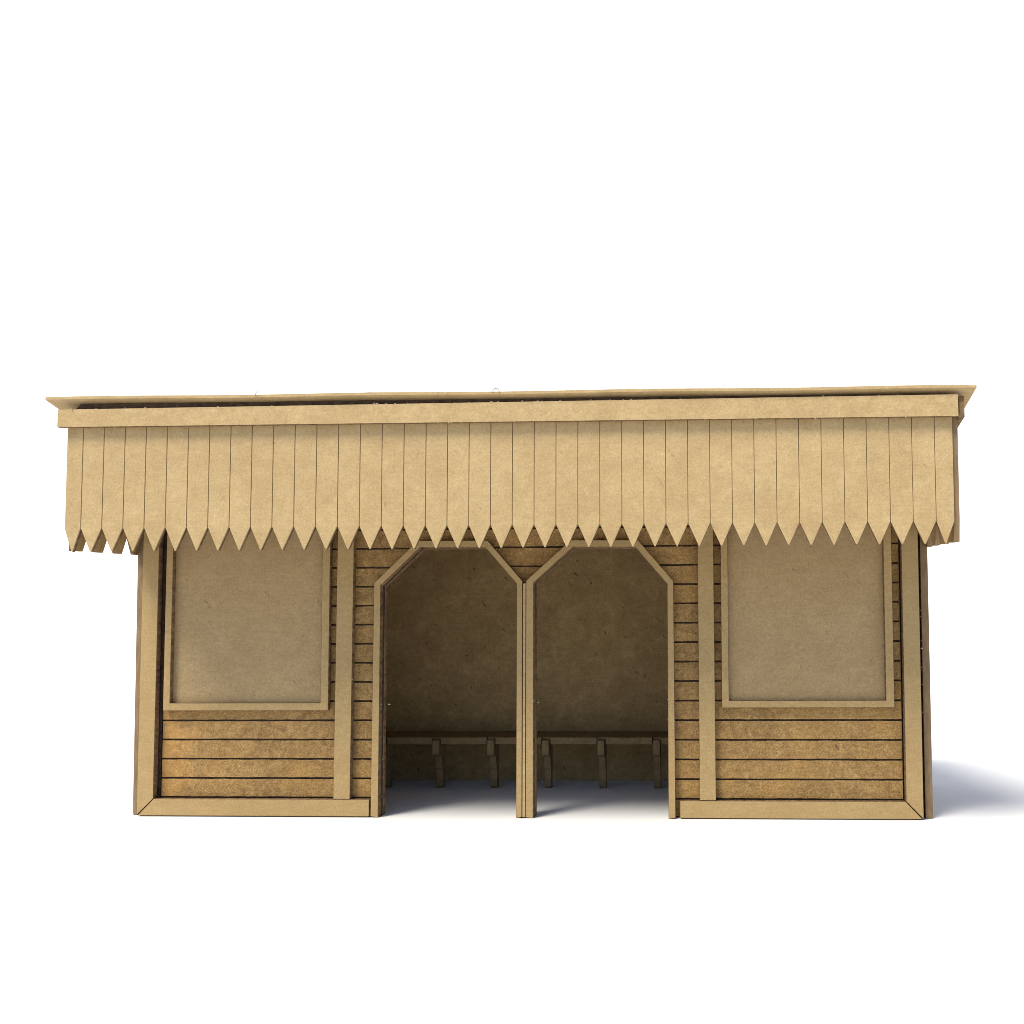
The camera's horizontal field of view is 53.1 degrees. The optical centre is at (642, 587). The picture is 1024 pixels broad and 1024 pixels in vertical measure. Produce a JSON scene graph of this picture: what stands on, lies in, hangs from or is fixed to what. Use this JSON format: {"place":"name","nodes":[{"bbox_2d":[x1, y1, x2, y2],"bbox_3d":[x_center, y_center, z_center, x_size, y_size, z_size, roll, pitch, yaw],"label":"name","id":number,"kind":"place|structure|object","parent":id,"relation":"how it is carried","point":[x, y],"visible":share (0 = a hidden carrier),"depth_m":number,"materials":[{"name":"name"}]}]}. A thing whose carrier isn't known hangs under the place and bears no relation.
{"place":"outdoors","nodes":[
{"label":"outdoors","id":0,"kind":"place"},
{"bbox_2d":[0,0,1023,1023],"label":"ground","id":1,"kind":"structure","parent":0,"point":[345,195],"depth_m":1.51,"materials":[{"name":"white paper"}]},
{"bbox_2d":[45,384,976,818],"bbox_3d":[-0.029,0.009,0.293,0.213,0.101,0.133,0,-4,3],"label":"model shelter","id":2,"kind":"object","parent":1,"relation":"on","point":[727,588],"visible":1,"depth_m":0.25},
{"bbox_2d":[163,528,332,710],"bbox_3d":[-0.102,0.005,0.262,0.043,0.053,0.002,0,-4,3],"label":"window","id":3,"kind":"structure","parent":2,"relation":"in","point":[248,628],"depth_m":0.26,"materials":[{"name":"brown cardboard"}]},
{"bbox_2d":[720,522,894,707],"bbox_3d":[0.041,0.003,0.254,0.042,0.053,0.002,0,-4,3],"label":"window","id":4,"kind":"structure","parent":2,"relation":"in","point":[804,625],"depth_m":0.25,"materials":[{"name":"brown cardboard"}]},
{"bbox_2d":[385,731,667,787],"bbox_3d":[-0.026,0.053,0.315,0.191,0.016,0.025,0,-4,3],"label":"bench","id":5,"kind":"object","parent":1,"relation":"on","point":[440,740],"visible":0.48,"depth_m":0.31,"materials":[{"name":"brown wood"}]}
]}

